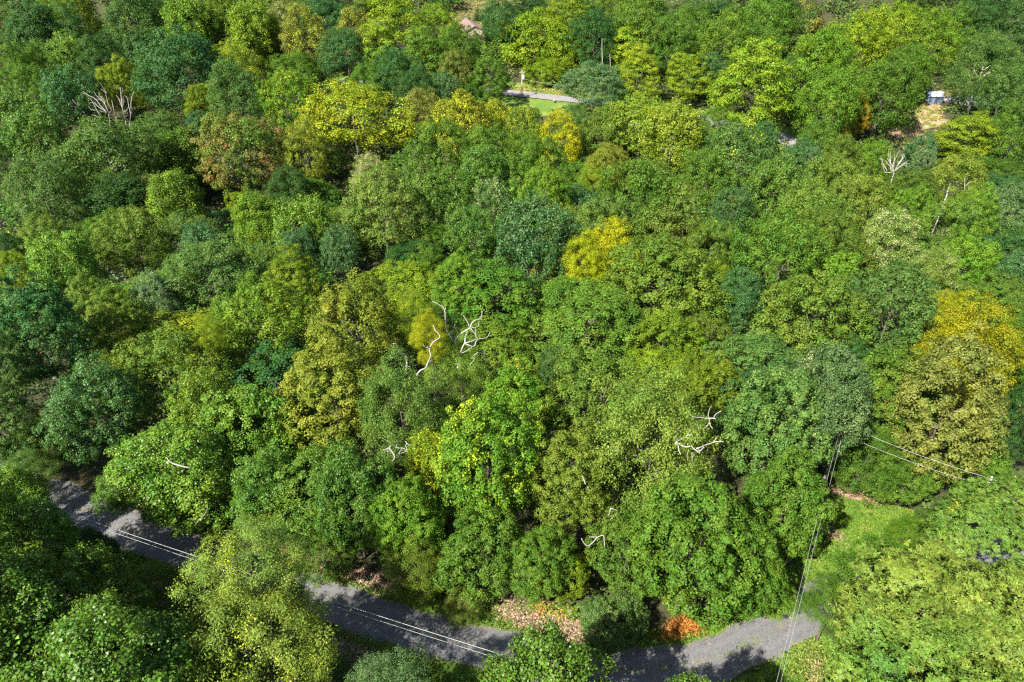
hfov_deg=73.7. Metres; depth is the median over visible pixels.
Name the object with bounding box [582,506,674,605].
maple tree
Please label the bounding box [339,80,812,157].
paved road
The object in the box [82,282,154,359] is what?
maple tree
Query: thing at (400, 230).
maple tree
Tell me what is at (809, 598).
locust tree
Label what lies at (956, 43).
oak tree
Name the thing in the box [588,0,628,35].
oak tree
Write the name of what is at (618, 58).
tiered tree
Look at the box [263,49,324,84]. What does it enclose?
oak tree
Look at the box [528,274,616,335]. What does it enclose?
maple tree
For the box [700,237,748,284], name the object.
vine covered tree
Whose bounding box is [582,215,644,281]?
locust tree
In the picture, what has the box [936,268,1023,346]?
maple tree
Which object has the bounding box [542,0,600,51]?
tiered tree
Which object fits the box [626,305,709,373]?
maple tree
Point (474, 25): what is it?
house
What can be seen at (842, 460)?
locust tree
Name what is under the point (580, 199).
tulip tree
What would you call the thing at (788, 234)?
maple tree
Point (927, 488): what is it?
maple tree
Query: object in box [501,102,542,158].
oak tree
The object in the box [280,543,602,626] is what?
rusty weeds
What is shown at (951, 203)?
maple tree
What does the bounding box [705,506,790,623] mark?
maple tree
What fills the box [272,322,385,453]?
maple tree
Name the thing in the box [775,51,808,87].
oak tree
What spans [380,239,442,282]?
vine covered tree
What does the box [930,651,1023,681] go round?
chestnut tree
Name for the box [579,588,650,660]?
shrub
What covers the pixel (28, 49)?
oak tree
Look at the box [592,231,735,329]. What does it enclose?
maple tree
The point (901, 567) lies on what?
chestnut tree
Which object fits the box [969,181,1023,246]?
oak tree
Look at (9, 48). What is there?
oak tree
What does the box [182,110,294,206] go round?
maple tree
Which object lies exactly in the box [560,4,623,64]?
oak tree
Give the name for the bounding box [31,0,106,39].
oak tree
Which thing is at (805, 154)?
tulip tree
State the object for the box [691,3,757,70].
oak tree
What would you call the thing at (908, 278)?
maple tree
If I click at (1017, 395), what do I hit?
oak tree
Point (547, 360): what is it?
oak tree
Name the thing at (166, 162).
tulip tree
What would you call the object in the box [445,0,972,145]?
brush weeds
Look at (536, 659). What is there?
tulip tree
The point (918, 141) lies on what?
tulip tree
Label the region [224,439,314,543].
tulip tree
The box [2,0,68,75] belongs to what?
vine covered tree
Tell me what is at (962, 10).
oak tree
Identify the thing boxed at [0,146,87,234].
oak tree
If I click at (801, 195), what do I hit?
maple tree
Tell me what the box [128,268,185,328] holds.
tulip tree
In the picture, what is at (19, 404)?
maple tree
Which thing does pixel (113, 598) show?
tulip tree
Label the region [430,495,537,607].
maple tree
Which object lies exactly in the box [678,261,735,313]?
oak tree
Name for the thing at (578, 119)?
locust tree
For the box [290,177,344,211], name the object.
vine covered tree
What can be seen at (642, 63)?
tiered tree
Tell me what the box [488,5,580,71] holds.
oak tree
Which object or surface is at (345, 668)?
shrub
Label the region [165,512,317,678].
locust tree
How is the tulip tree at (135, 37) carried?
on the ground at (84, 478)
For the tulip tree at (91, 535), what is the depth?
50.89 m
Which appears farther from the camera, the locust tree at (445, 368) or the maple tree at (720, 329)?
the maple tree at (720, 329)
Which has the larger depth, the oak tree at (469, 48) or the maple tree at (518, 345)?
the oak tree at (469, 48)
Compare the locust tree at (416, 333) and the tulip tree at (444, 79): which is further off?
the tulip tree at (444, 79)
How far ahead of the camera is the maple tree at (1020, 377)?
71.38 m
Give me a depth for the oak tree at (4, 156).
156.88 m
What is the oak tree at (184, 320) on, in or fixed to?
on the ground at (84, 478)
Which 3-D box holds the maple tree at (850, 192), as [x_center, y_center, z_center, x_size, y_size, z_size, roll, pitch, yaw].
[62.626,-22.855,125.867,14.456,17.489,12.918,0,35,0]
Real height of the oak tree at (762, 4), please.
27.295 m
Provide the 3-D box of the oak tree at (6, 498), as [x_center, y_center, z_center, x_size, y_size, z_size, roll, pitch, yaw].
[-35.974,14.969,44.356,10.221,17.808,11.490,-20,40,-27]
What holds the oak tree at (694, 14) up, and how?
on the ground at (84, 478)
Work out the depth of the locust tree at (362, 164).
147.21 m
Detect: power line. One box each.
[69,513,585,680]
[70,517,555,676]
[776,438,837,681]
[781,445,839,679]
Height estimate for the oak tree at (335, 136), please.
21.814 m
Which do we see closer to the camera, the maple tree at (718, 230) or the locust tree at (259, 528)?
the locust tree at (259, 528)
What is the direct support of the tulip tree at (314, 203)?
on the ground at (84, 478)
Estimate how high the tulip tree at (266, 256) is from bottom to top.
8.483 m
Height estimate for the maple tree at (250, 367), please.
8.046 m
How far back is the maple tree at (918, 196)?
123.74 m
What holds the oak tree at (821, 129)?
on the ground at (84, 478)
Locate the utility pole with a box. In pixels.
[819,425,843,487]
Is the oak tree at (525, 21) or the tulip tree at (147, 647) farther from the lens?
the oak tree at (525, 21)
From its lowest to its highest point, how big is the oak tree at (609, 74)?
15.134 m
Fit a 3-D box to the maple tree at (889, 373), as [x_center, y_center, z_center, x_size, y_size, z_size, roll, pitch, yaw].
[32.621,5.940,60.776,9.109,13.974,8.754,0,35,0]
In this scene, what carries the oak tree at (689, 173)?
on the ground at (84, 478)
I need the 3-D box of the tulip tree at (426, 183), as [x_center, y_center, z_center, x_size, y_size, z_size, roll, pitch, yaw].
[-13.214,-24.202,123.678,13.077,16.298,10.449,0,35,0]
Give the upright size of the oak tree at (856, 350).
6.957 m
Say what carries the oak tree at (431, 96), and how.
on the ground at (84, 478)
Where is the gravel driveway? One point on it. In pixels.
(946, 100)
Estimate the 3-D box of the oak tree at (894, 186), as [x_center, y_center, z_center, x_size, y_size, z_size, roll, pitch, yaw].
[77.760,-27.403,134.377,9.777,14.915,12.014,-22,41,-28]
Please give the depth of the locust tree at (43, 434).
59.60 m
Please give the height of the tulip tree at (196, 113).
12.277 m
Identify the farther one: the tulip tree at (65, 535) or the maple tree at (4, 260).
the maple tree at (4, 260)
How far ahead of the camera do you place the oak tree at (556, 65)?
216.06 m
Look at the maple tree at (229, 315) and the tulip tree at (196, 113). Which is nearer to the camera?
the maple tree at (229, 315)
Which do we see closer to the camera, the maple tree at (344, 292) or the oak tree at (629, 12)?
the maple tree at (344, 292)
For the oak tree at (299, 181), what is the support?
on the ground at (84, 478)
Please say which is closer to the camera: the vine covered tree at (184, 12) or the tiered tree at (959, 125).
the tiered tree at (959, 125)
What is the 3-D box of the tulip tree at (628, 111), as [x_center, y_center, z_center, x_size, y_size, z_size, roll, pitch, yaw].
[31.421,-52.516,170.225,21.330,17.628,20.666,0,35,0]
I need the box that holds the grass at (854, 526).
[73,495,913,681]
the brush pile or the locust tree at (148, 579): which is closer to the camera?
the locust tree at (148, 579)
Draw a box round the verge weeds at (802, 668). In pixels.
[297,632,835,681]
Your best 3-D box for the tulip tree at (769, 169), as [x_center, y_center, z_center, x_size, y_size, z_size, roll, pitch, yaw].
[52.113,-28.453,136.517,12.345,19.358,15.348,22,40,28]
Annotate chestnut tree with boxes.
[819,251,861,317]
[825,603,996,681]
[827,531,1005,681]
[901,555,1023,679]
[917,471,1023,602]
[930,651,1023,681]
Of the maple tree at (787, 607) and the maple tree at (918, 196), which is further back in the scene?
the maple tree at (918, 196)
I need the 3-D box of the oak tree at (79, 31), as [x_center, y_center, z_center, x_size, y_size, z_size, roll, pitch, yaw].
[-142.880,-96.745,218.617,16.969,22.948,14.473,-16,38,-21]
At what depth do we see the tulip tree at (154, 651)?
37.63 m
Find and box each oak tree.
[0,0,35,49]
[0,36,39,92]
[0,125,31,189]
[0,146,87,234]
[0,231,29,286]
[0,473,43,559]
[13,39,64,88]
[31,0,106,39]
[33,0,92,65]
[46,113,177,203]
[71,31,128,91]
[102,0,166,52]
[106,305,239,383]
[129,22,225,111]
[146,207,221,272]
[201,208,250,238]
[205,55,270,137]
[262,162,312,216]
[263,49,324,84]
[264,0,306,43]
[278,0,335,72]
[292,76,420,162]
[298,0,350,40]
[309,202,377,244]
[313,25,378,80]
[333,2,369,15]
[335,4,380,75]
[347,60,384,104]
[369,43,426,100]
[390,65,437,122]
[401,86,446,140]
[420,88,497,159]
[431,20,484,92]
[438,47,473,93]
[458,121,515,178]
[467,176,510,232]
[468,26,487,42]
[476,96,514,133]
[479,0,518,47]
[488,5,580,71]
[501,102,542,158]
[501,129,547,170]
[521,56,566,87]
[534,27,587,72]
[534,333,590,392]
[537,107,581,168]
[540,202,607,267]
[553,59,630,112]
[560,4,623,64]
[578,104,629,159]
[583,142,632,188]
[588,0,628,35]
[607,0,673,65]
[646,11,695,83]
[648,213,713,278]
[668,0,714,66]
[670,145,746,227]
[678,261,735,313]
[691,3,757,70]
[693,105,730,161]
[697,118,777,216]
[731,22,786,91]
[738,0,800,52]
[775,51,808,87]
[776,0,826,62]
[784,22,856,88]
[788,63,865,146]
[790,119,842,165]
[814,130,872,196]
[822,1,903,81]
[822,332,878,381]
[839,87,872,135]
[843,136,896,185]
[847,51,927,140]
[863,0,934,62]
[880,166,944,219]
[882,38,936,95]
[901,5,963,82]
[924,150,990,217]
[932,1,990,50]
[949,0,1012,48]
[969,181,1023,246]
[970,60,1023,123]
[972,0,1023,74]
[982,98,1023,168]
[992,382,1023,463]
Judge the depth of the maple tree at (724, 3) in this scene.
246.03 m
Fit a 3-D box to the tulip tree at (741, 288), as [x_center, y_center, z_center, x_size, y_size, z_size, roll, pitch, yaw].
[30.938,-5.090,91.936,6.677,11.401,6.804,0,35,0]
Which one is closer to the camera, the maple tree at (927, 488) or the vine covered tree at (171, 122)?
the maple tree at (927, 488)
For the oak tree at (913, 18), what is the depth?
212.95 m
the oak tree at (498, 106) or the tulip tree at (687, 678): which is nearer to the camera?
the tulip tree at (687, 678)
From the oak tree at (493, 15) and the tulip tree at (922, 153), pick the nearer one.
the tulip tree at (922, 153)
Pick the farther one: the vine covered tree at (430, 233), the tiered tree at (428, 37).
the tiered tree at (428, 37)
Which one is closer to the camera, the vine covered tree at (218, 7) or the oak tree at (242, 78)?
the oak tree at (242, 78)
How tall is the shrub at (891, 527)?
3.964 m
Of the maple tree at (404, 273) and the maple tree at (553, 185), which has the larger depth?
the maple tree at (553, 185)
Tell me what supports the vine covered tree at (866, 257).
on the ground at (84, 478)
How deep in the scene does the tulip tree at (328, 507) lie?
49.47 m
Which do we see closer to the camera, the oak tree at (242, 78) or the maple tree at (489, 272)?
the maple tree at (489, 272)
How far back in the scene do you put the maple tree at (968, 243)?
91.92 m
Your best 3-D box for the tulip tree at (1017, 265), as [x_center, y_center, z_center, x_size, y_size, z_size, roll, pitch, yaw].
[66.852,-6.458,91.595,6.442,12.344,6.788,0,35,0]
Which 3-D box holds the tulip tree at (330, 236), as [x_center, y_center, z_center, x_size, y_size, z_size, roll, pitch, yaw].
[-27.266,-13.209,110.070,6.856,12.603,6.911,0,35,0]
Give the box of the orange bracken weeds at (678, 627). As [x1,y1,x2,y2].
[652,612,707,641]
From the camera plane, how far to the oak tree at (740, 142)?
140.62 m
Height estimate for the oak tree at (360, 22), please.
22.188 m
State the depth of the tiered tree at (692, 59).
193.28 m
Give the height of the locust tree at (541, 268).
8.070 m
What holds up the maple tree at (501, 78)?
on the ground at (84, 478)
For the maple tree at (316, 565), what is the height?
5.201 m
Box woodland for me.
[0,0,1023,681]
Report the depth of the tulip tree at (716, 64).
194.70 m
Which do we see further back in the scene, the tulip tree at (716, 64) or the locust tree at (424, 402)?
the tulip tree at (716, 64)
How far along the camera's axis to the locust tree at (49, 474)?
58.26 m
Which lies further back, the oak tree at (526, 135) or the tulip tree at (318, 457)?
the oak tree at (526, 135)
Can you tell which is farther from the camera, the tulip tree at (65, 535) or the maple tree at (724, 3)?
the maple tree at (724, 3)
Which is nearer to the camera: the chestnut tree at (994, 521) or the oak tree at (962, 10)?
the chestnut tree at (994, 521)
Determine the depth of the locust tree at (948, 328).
66.82 m
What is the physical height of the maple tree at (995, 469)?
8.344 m
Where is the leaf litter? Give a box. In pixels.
[51,483,979,681]
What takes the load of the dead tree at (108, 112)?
on the ground at (84, 478)
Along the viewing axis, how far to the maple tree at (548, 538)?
48.03 m
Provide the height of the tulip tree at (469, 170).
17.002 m
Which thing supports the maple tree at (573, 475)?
on the ground at (84, 478)
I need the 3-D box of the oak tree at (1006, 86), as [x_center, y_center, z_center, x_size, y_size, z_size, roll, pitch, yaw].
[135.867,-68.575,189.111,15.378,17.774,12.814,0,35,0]
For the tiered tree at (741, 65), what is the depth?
171.76 m
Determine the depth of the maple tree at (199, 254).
91.59 m
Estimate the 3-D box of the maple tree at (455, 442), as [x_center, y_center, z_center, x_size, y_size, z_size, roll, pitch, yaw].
[-1.610,10.020,52.684,9.229,16.201,8.686,0,35,0]
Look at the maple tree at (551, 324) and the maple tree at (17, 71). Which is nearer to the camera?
the maple tree at (551, 324)
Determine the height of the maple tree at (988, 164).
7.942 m
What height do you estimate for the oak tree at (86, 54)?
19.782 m
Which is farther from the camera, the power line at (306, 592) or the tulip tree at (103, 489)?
the tulip tree at (103, 489)
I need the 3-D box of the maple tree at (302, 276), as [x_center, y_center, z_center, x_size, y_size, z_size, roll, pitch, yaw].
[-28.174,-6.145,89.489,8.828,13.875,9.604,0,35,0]
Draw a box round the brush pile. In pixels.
[830,484,880,505]
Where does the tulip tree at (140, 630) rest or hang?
on the ground at (84, 478)
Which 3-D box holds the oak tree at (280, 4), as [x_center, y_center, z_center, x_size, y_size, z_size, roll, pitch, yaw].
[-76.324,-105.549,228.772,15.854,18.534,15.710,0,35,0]
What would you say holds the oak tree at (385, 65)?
on the ground at (84, 478)
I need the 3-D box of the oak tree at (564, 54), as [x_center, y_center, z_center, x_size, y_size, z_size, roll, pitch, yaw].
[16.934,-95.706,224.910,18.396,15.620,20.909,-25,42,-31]
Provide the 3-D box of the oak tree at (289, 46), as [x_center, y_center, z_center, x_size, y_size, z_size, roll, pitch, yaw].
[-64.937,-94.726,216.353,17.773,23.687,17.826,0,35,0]
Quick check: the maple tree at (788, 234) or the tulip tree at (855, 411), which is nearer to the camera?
the tulip tree at (855, 411)
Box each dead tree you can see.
[72,83,133,175]
[881,152,908,180]
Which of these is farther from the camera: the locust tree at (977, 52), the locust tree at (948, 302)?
the locust tree at (977, 52)
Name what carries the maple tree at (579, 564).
on the ground at (84, 478)
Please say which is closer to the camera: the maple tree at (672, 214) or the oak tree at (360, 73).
the maple tree at (672, 214)
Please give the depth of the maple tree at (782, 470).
48.01 m
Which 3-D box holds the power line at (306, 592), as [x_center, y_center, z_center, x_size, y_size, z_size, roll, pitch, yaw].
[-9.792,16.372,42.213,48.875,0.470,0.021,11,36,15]
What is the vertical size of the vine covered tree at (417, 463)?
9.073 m
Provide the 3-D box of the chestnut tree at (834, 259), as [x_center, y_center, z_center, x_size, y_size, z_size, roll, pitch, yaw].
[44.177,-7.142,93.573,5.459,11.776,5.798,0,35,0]
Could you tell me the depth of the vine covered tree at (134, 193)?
128.91 m
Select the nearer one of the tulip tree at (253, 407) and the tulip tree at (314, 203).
the tulip tree at (253, 407)
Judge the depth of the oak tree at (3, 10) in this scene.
222.61 m
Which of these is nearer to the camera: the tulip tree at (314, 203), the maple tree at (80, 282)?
the maple tree at (80, 282)
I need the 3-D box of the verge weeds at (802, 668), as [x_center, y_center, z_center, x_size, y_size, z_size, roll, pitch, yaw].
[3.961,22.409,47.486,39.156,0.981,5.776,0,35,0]
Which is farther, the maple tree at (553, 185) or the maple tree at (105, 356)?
the maple tree at (553, 185)
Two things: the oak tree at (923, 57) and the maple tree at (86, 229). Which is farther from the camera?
the oak tree at (923, 57)
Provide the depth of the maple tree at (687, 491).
44.40 m
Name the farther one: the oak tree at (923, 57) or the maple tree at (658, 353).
the oak tree at (923, 57)
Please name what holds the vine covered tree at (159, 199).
on the ground at (84, 478)
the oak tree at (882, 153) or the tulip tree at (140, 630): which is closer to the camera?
the tulip tree at (140, 630)
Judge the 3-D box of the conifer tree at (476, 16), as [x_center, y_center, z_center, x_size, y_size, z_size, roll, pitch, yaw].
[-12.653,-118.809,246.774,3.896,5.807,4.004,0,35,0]
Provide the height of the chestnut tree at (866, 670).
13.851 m
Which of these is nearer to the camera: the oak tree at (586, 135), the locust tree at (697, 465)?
the locust tree at (697, 465)
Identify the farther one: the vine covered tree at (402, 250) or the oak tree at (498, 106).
the oak tree at (498, 106)
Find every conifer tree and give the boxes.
[472,4,481,21]
[585,43,595,75]
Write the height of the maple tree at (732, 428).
16.248 m
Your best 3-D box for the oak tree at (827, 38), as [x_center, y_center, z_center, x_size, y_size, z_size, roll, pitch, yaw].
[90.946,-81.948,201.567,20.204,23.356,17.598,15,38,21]
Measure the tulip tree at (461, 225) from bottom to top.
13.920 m
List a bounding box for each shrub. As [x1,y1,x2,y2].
[316,656,357,681]
[439,579,486,630]
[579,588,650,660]
[882,513,938,560]
[900,505,962,565]
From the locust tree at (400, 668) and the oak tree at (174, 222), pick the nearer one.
the locust tree at (400, 668)
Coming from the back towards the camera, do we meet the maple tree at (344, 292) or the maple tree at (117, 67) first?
the maple tree at (117, 67)
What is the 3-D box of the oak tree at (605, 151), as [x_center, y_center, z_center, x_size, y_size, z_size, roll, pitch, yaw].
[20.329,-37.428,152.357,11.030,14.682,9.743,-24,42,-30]
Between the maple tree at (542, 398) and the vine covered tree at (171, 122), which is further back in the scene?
the vine covered tree at (171, 122)
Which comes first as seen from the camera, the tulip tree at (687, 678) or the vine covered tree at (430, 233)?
the tulip tree at (687, 678)
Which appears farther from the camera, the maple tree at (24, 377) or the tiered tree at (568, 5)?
the tiered tree at (568, 5)
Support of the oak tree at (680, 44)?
on the ground at (84, 478)
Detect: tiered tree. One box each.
[357,0,432,77]
[395,23,450,88]
[411,0,464,63]
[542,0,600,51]
[606,20,647,68]
[616,42,664,107]
[661,51,714,104]
[703,35,801,133]
[931,109,1004,159]
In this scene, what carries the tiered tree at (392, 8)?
on the ground at (84, 478)
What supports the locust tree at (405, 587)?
on the ground at (84, 478)
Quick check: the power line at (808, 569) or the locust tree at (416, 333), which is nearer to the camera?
the power line at (808, 569)
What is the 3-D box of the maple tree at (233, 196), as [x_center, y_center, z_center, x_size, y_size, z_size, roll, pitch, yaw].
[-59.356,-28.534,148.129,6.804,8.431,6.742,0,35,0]
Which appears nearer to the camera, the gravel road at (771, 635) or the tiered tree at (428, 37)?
the gravel road at (771, 635)
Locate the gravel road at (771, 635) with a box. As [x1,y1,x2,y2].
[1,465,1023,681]
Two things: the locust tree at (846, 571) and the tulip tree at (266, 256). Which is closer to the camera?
the locust tree at (846, 571)
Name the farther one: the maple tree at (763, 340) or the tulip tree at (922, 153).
the tulip tree at (922, 153)
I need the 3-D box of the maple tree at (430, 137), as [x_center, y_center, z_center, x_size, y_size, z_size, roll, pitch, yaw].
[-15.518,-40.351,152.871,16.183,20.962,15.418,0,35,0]
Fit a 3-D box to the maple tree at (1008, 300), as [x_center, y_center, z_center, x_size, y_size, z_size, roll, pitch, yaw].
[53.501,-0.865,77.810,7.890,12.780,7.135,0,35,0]
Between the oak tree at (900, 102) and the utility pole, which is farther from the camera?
the oak tree at (900, 102)
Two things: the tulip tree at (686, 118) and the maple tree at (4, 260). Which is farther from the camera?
the tulip tree at (686, 118)
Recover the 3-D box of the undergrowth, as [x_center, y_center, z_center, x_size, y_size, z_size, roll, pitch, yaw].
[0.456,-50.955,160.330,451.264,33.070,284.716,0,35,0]
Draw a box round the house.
[458,18,483,43]
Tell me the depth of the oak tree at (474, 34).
228.78 m
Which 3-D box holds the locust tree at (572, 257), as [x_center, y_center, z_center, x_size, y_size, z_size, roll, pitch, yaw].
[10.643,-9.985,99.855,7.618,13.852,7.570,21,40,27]
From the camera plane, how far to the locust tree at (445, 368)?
65.18 m
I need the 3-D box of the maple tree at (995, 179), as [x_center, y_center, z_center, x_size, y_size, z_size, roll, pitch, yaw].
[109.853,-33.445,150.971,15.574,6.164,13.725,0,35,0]
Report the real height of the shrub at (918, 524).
6.204 m
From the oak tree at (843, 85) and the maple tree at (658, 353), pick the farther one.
the oak tree at (843, 85)
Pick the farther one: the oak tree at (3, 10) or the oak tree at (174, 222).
the oak tree at (3, 10)
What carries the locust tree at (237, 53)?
on the ground at (84, 478)
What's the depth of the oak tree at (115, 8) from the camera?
217.65 m
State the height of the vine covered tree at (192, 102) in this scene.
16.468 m
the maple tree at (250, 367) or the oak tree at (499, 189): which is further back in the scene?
the oak tree at (499, 189)
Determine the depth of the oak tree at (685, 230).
109.56 m
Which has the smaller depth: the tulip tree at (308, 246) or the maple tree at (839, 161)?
the tulip tree at (308, 246)
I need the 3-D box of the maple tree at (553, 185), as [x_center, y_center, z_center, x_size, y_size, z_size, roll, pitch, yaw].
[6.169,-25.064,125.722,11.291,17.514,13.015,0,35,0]
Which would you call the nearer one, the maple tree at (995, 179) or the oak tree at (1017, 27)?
the maple tree at (995, 179)
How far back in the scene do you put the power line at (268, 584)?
42.89 m
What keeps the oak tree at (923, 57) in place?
on the ground at (84, 478)
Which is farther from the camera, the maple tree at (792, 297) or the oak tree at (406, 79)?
the oak tree at (406, 79)
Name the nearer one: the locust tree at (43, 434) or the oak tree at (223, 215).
the locust tree at (43, 434)
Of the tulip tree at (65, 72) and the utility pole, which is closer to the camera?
the utility pole
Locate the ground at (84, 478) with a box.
[0,0,1023,681]
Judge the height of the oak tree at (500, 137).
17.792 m
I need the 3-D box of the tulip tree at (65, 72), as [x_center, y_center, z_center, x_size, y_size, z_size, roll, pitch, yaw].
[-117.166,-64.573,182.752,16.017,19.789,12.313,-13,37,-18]
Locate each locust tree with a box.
[0,418,81,473]
[0,445,63,505]
[127,559,190,619]
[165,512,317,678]
[177,568,341,681]
[190,313,226,371]
[211,37,267,104]
[344,640,435,681]
[349,150,392,203]
[354,325,449,477]
[382,526,452,607]
[389,288,441,370]
[406,307,452,428]
[421,301,492,424]
[527,252,586,287]
[548,102,593,160]
[558,228,609,293]
[575,161,612,206]
[575,357,724,546]
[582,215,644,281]
[798,570,859,641]
[821,415,917,505]
[824,531,916,612]
[862,203,926,272]
[899,245,963,324]
[910,288,1023,416]
[923,288,968,346]
[936,27,1023,112]
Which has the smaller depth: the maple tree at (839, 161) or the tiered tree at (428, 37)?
the maple tree at (839, 161)
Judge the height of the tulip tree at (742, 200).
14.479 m
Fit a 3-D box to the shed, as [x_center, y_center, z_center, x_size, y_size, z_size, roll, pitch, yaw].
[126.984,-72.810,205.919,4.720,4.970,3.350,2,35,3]
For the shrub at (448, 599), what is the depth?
49.82 m
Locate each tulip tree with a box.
[0,84,54,160]
[0,98,71,182]
[0,461,57,545]
[0,492,80,593]
[0,536,156,675]
[0,543,70,681]
[0,593,229,681]
[23,230,109,310]
[26,585,156,681]
[31,349,154,467]
[36,62,110,127]
[45,29,95,93]
[59,523,126,589]
[89,455,160,516]
[92,608,192,681]
[103,416,258,539]
[110,267,200,322]
[120,30,152,66]
[122,637,218,681]
[126,141,182,189]
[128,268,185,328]
[164,364,253,456]
[177,218,225,292]
[183,109,213,139]
[189,382,311,490]
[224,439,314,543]
[253,234,299,270]
[257,441,356,551]
[270,190,341,269]
[280,225,323,271]
[309,435,407,558]
[319,221,360,281]
[402,163,473,242]
[429,69,461,110]
[442,202,501,268]
[459,141,508,208]
[476,613,617,681]
[493,189,584,294]
[551,156,619,191]
[552,182,603,234]
[596,90,682,157]
[615,156,680,203]
[638,96,704,183]
[669,668,730,681]
[686,51,726,105]
[706,184,756,237]
[714,266,766,333]
[740,149,805,240]
[748,119,778,158]
[774,134,825,189]
[781,340,877,499]
[900,131,938,171]
[908,145,937,185]
[989,248,1023,306]
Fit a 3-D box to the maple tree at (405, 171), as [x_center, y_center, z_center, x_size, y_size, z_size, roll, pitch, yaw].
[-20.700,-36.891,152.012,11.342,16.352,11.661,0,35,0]
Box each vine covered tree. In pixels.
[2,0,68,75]
[72,170,151,238]
[118,108,194,151]
[144,167,211,238]
[152,126,219,196]
[158,0,220,73]
[181,81,229,139]
[202,0,244,56]
[223,0,282,69]
[228,189,287,262]
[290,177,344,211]
[354,0,403,12]
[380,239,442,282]
[401,426,462,513]
[405,220,448,253]
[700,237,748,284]
[815,227,879,290]
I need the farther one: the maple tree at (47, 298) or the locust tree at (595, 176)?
the locust tree at (595, 176)
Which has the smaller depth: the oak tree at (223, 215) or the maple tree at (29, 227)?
the maple tree at (29, 227)
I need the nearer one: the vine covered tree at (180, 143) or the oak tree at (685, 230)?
the oak tree at (685, 230)
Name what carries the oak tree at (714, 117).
on the ground at (84, 478)
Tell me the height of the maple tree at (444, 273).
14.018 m
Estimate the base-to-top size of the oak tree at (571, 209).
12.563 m
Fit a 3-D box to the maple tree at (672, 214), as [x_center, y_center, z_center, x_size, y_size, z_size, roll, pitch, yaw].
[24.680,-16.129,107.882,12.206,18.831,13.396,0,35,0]
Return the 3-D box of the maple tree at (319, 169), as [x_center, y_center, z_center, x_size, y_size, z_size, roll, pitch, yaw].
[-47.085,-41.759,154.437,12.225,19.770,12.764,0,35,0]
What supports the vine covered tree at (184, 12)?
on the ground at (84, 478)
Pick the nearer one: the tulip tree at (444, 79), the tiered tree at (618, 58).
the tulip tree at (444, 79)
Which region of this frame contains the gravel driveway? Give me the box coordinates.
[943,96,988,105]
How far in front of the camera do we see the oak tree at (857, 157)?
151.91 m
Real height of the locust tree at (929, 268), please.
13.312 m
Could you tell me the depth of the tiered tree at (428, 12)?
214.92 m
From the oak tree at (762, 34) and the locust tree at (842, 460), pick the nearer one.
the locust tree at (842, 460)
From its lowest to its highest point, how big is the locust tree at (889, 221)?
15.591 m
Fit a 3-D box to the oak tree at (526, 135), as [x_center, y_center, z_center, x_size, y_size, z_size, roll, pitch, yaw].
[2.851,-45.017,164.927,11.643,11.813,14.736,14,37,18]
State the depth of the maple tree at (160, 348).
64.75 m
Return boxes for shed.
[924,91,944,104]
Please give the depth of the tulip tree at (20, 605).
37.89 m
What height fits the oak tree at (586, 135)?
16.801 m
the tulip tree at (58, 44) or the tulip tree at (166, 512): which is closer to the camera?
the tulip tree at (166, 512)
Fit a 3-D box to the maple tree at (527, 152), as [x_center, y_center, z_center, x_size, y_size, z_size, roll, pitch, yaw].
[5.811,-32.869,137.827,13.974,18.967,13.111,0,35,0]
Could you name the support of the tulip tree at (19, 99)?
on the ground at (84, 478)
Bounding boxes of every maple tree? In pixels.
[0,61,61,115]
[0,248,37,293]
[0,265,94,397]
[0,329,43,420]
[0,385,46,466]
[14,212,88,289]
[60,348,129,403]
[63,268,122,342]
[70,211,142,254]
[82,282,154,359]
[89,204,172,276]
[94,53,148,119]
[102,320,235,422]
[156,230,267,320]
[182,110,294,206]
[205,269,321,384]
[219,335,346,445]
[222,192,251,217]
[254,65,319,129]
[258,243,328,325]
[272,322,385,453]
[276,113,329,179]
[291,529,357,587]
[298,267,403,382]
[319,148,349,178]
[339,163,428,261]
[350,258,437,321]
[367,472,449,572]
[385,305,476,368]
[395,140,442,203]
[401,243,449,294]
[404,116,475,196]
[422,313,544,396]
[427,246,492,319]
[429,256,546,343]
[429,378,548,533]
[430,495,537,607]
[466,51,510,103]
[479,355,556,448]
[502,521,578,603]
[506,133,573,212]
[509,0,546,13]
[516,158,573,243]
[522,415,614,534]
[522,543,590,602]
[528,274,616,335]
[528,274,648,374]
[545,345,666,449]
[569,189,645,279]
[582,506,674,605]
[585,156,682,275]
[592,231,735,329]
[612,347,715,423]
[623,471,765,634]
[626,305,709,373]
[632,181,707,287]
[664,348,750,436]
[682,311,733,356]
[683,219,740,277]
[696,328,812,400]
[698,0,745,17]
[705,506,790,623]
[711,355,839,449]
[718,364,834,501]
[728,206,833,310]
[737,445,840,563]
[741,560,800,621]
[749,263,879,364]
[769,178,863,274]
[787,202,861,283]
[794,150,872,225]
[819,174,897,247]
[833,343,944,460]
[839,257,949,361]
[867,450,945,505]
[881,320,1011,489]
[885,184,937,239]
[892,0,941,13]
[904,195,988,262]
[922,225,1003,313]
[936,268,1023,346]
[943,429,1015,496]
[944,180,1001,242]
[948,281,1023,363]
[950,155,1023,187]
[962,230,1023,284]
[973,171,1023,204]
[978,314,1023,392]
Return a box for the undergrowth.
[0,0,1023,681]
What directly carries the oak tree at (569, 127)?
on the ground at (84, 478)
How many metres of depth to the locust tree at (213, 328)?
66.46 m
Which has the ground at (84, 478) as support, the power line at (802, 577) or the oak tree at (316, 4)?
the oak tree at (316, 4)

